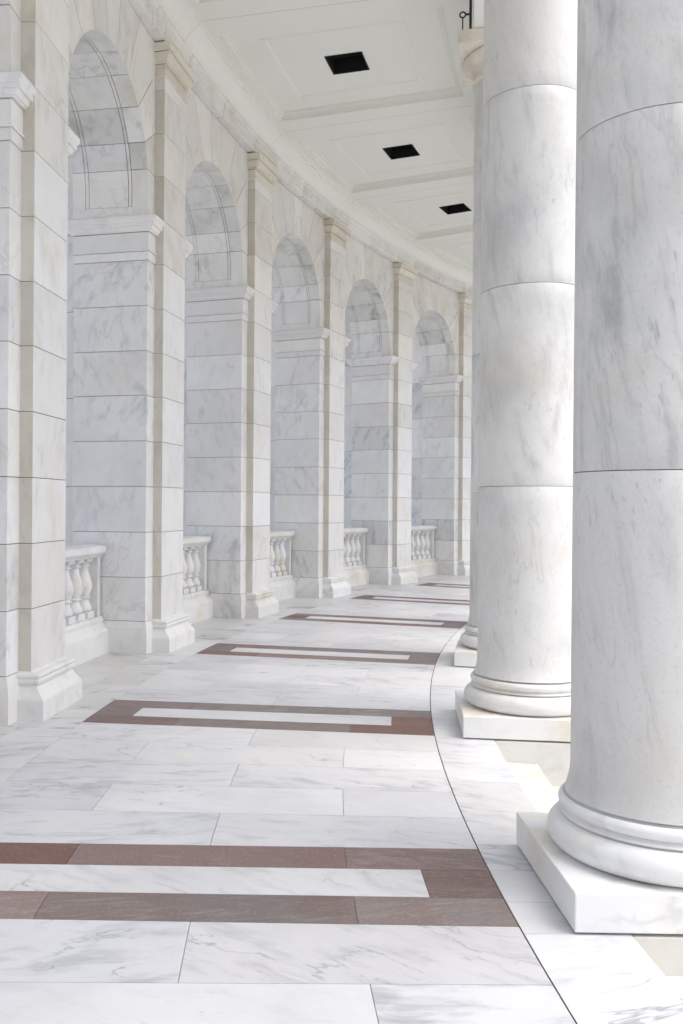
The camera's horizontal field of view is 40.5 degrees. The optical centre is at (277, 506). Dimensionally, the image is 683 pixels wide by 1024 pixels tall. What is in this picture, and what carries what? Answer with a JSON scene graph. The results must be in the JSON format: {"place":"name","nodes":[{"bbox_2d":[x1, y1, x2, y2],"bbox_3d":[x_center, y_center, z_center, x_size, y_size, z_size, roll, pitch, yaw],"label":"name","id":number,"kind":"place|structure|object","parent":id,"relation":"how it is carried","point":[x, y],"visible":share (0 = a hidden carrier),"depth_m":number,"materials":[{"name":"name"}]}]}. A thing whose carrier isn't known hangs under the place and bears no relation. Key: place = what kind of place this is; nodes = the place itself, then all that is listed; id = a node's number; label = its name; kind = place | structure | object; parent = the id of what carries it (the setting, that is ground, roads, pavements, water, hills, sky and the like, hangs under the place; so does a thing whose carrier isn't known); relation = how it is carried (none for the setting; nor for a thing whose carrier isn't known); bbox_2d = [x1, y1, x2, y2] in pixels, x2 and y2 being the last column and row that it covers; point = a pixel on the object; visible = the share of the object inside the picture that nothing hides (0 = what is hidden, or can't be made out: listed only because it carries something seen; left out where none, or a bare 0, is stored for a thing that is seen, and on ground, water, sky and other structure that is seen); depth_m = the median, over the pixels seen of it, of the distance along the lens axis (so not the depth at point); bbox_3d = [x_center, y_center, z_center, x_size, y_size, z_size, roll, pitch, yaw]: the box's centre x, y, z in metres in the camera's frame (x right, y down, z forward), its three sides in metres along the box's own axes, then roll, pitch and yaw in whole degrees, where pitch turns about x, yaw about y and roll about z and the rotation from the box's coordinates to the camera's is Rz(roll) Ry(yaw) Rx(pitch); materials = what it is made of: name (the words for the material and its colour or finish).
{"place":"outdoors","nodes":[
{"label":"outdoors","id":0,"kind":"place"},
{"bbox_2d":[0,575,682,1023],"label":"floor","id":1,"kind":"structure","parent":0,"point":[298,809],"depth_m":4.30,"materials":[{"name":"stone"}]},
{"bbox_2d":[65,544,107,665],"bbox_3d":[-2.233,0.999,8.986,0.400,1.170,2.165,0,0,11],"label":"balustrade","id":2,"kind":"object","parent":1,"relation":"on","point":[86,634],"visible":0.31,"depth_m":9.56,"materials":[{"name":"stone"}]},
{"bbox_2d":[182,535,212,623],"bbox_3d":[-1.436,1.005,12.237,0.400,1.170,2.165,0,0,17],"label":"balustrade","id":3,"kind":"object","parent":1,"relation":"on","point":[197,603],"visible":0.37,"depth_m":12.82,"materials":[{"name":"stone"}]},
{"bbox_2d":[0,0,472,725],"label":"arcade wall","id":4,"kind":"structure","parent":1,"relation":"on","point":[230,332],"depth_m":10.51,"materials":[{"name":"stone"}]},
{"bbox_2d":[156,0,474,285],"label":"ceiling","id":5,"kind":"structure","parent":4,"relation":"on","point":[272,77],"depth_m":12.56,"materials":[{"name":"paint"}]},
{"bbox_2d":[324,51,369,74],"bbox_3d":[0.877,-5.696,11.661,0.482,0.196,0.511,0,0,17],"label":"ceiling opening","id":6,"kind":"object","parent":5,"relation":"attached to","point":[347,63],"visible":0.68,"depth_m":11.88,"materials":[{"name":"black metal"}]},
{"bbox_2d":[382,144,419,159],"bbox_3d":[1.949,-5.689,14.559,0.482,0.196,0.511,0,0,23],"label":"ceiling opening","id":7,"kind":"object","parent":5,"relation":"attached to","point":[402,151],"visible":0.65,"depth_m":14.77,"materials":[{"name":"black metal"}]},
{"bbox_2d":[439,203,471,214],"bbox_3d":[3.334,-5.679,17.321,0.482,0.196,0.511,0,0,30],"label":"ceiling opening","id":8,"kind":"object","parent":5,"relation":"attached to","point":[455,208],"visible":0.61,"depth_m":17.53,"materials":[{"name":"black metal"}]},
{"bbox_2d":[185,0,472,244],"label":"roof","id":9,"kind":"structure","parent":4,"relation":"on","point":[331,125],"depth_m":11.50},
{"bbox_2d":[269,530,295,600],"bbox_3d":[-0.287,1.013,15.381,0.400,1.170,2.165,0,0,23],"label":"balustrade","id":10,"kind":"object","parent":1,"relation":"on","point":[282,583],"visible":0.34,"depth_m":15.91,"materials":[{"name":"stone"}]},
{"bbox_2d":[343,527,368,586],"bbox_3d":[1.202,1.023,18.380,0.400,1.170,2.165,0,0,30],"label":"balustrade","id":11,"kind":"object","parent":1,"relation":"on","point":[355,571],"visible":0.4,"depth_m":18.85,"materials":[{"name":"stone"}]},
{"bbox_2d":[411,525,437,576],"bbox_3d":[3.011,1.036,21.196,0.400,1.170,2.165,0,0,36],"label":"balustrade","id":12,"kind":"object","parent":1,"relation":"on","point":[423,561],"visible":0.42,"depth_m":21.61,"materials":[{"name":"stone"}]},
{"label":"ground","id":13,"kind":"structure","parent":0,"visible":0},
{"bbox_2d":[454,27,483,666],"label":"column","id":14,"kind":"structure","parent":13,"relation":"on","point":[470,42],"depth_m":9.47,"materials":[{"name":"stone"}]},
{"bbox_2d":[459,0,471,29],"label":"iron bracket","id":15,"kind":"object","parent":14,"relation":"on","point":[470,14],"visible":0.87,"depth_m":9.28,"materials":[{"name":"black metal"}]},
{"bbox_2d":[494,739,569,785],"bbox_3d":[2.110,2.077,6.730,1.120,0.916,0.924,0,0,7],"label":"tile","id":16,"kind":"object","parent":13,"relation":"on","point":[551,759],"depth_m":6.30,"materials":[{"name":"beige stone"}]},
{"bbox_2d":[455,0,577,741],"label":"column","id":17,"kind":"structure","parent":16,"relation":"on","point":[518,687],"depth_m":6.44,"materials":[{"name":"stone"}]},
{"bbox_2d":[506,762,559,811],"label":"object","id":18,"kind":"structure","parent":13,"relation":"on","point":[540,790],"depth_m":5.83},
{"bbox_2d":[630,933,682,976],"bbox_3d":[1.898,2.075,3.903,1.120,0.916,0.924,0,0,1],"label":"tile","id":19,"kind":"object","parent":13,"relation":"on","point":[664,952],"depth_m":3.45,"materials":[{"name":"beige stone"}]},
{"bbox_2d":[516,0,682,933],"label":"column","id":20,"kind":"structure","parent":19,"relation":"on","point":[600,843],"depth_m":3.63,"materials":[{"name":"stone"}]},
{"bbox_2d":[473,0,483,27],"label":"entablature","id":21,"kind":"structure","parent":20,"relation":"on","point":[478,9],"depth_m":8.93,"materials":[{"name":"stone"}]},
{"bbox_2d":[666,976,682,995],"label":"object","id":22,"kind":"structure","parent":13,"relation":"on","point":[676,982],"depth_m":3.40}
]}

